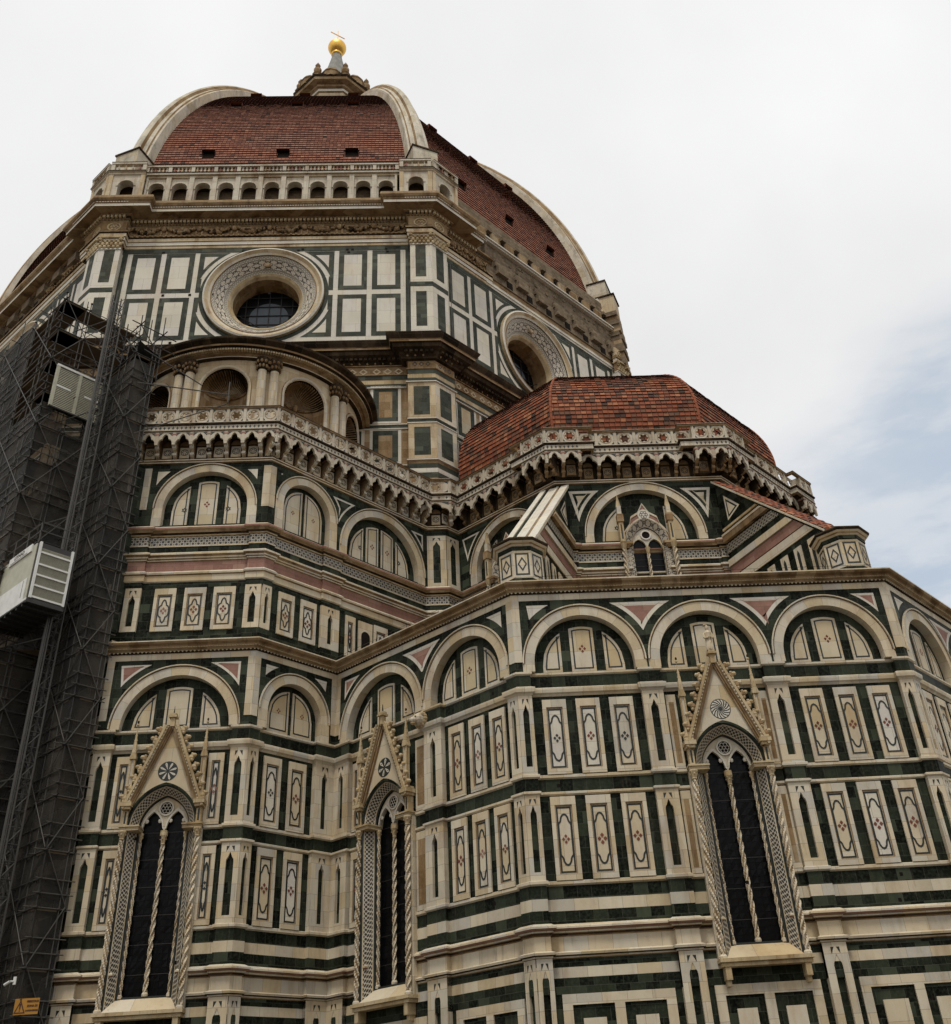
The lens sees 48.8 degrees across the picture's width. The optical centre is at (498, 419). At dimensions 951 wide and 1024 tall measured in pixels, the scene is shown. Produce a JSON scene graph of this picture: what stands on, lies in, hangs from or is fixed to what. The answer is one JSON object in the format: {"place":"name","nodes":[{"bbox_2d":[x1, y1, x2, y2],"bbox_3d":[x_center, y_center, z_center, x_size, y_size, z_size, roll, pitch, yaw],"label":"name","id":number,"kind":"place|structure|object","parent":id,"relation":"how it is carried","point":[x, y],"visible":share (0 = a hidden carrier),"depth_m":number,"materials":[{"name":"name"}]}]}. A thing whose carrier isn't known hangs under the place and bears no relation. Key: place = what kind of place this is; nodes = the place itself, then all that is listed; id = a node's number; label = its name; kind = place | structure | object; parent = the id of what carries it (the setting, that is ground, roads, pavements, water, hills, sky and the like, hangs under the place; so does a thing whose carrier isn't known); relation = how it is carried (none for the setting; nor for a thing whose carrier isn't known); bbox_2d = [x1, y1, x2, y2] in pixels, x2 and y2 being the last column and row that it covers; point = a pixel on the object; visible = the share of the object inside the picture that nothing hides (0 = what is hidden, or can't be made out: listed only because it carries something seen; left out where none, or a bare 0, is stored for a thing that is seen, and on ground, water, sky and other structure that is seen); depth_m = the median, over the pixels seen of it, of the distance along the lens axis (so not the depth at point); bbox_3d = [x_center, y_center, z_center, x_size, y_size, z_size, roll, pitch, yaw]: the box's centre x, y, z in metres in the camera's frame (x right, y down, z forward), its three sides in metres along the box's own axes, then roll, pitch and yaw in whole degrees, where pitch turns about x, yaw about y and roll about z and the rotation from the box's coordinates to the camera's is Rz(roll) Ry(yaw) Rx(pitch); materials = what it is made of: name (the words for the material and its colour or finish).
{"place":"outdoors","nodes":[
{"label":"outdoors","id":0,"kind":"place"},
{"bbox_2d":[0,0,950,607],"label":"sky","id":1,"kind":"structure","parent":0,"point":[760,190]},
{"label":"ground","id":2,"kind":"structure","parent":0,"visible":0},
{"bbox_2d":[0,290,126,943],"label":"hoist mast","id":3,"kind":"object","parent":2,"relation":"on","point":[34,690],"visible":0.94,"depth_m":44.89,"materials":[{"name":"metal"}]},
{"bbox_2d":[0,522,77,634],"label":"hoist cabin","id":4,"kind":"object","parent":3,"relation":"hanging from","point":[34,584],"visible":0.99,"depth_m":45.31,"materials":[{"name":"metal"}]},
{"bbox_2d":[0,281,139,867],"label":"scaffold tower","id":5,"kind":"structure","parent":2,"relation":"on","point":[40,446],"depth_m":51.49,"materials":[{"name":"metal"}]},
{"bbox_2d":[48,363,102,423],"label":"landing gate","id":6,"kind":"structure","parent":5,"relation":"attached to","point":[68,385],"depth_m":53.67,"materials":[{"name":"metal"}]},
{"bbox_2d":[0,315,230,1023],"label":"scaffold tower","id":7,"kind":"structure","parent":2,"relation":"on","point":[39,895],"depth_m":43.81,"materials":[{"name":"metal"}]},
{"bbox_2d":[3,977,16,986],"bbox_3d":[-17.186,19.756,36.908,0.403,0.295,0.148,-2,-35,-3],"label":"floodlight","id":8,"kind":"object","parent":7,"relation":"attached to","point":[10,981],"visible":1,"depth_m":36.90,"materials":[{"name":"white metal"}]},
{"bbox_2d":[13,998,39,1014],"bbox_3d":[-16.466,20.471,36.618,0.840,0.500,0.029,-2,-35,-3],"label":"warning sign","id":9,"kind":"object","parent":7,"relation":"attached to","point":[25,1006],"visible":1,"depth_m":36.61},
{"bbox_2d":[0,32,950,1023],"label":"cathedral","id":10,"kind":"structure","parent":2,"relation":"on","point":[500,632],"depth_m":44.44,"materials":[{"name":"white stone"}]},
{"bbox_2d":[4,321,41,352],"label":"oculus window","id":11,"kind":"structure","parent":10,"relation":"in","point":[28,326],"depth_m":78.09,"materials":[{"name":"white stone"}]},
{"bbox_2d":[90,709,210,1023],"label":"gothic window","id":12,"kind":"structure","parent":10,"relation":"in","point":[149,927],"depth_m":40.87,"materials":[{"name":"white stone"}]},
{"bbox_2d":[202,248,323,338],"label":"oculus window","id":13,"kind":"structure","parent":10,"relation":"in","point":[247,308],"depth_m":72.36,"materials":[{"name":"white stone"}]},
{"bbox_2d":[350,704,418,1023],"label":"gothic window","id":14,"kind":"structure","parent":10,"relation":"in","point":[386,863],"depth_m":42.11,"materials":[{"name":"white stone"}]},
{"bbox_2d":[483,514,522,589],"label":"gothic window","id":15,"kind":"structure","parent":10,"relation":"in","point":[491,571],"depth_m":56.69,"materials":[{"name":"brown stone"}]},
{"bbox_2d":[500,311,572,392],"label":"oculus window","id":16,"kind":"structure","parent":10,"relation":"in","point":[527,360],"depth_m":80.73,"materials":[{"name":"white stone"}]},
{"bbox_2d":[615,494,681,576],"bbox_3d":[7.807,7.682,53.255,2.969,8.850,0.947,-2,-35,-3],"label":"gothic window","id":17,"kind":"structure","parent":10,"relation":"in","point":[645,538],"depth_m":54.28,"materials":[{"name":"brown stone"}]},
{"bbox_2d":[675,624,814,986],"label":"gothic window","id":18,"kind":"structure","parent":10,"relation":"in","point":[741,828],"depth_m":38.49,"materials":[{"name":"white stone"}]}
]}

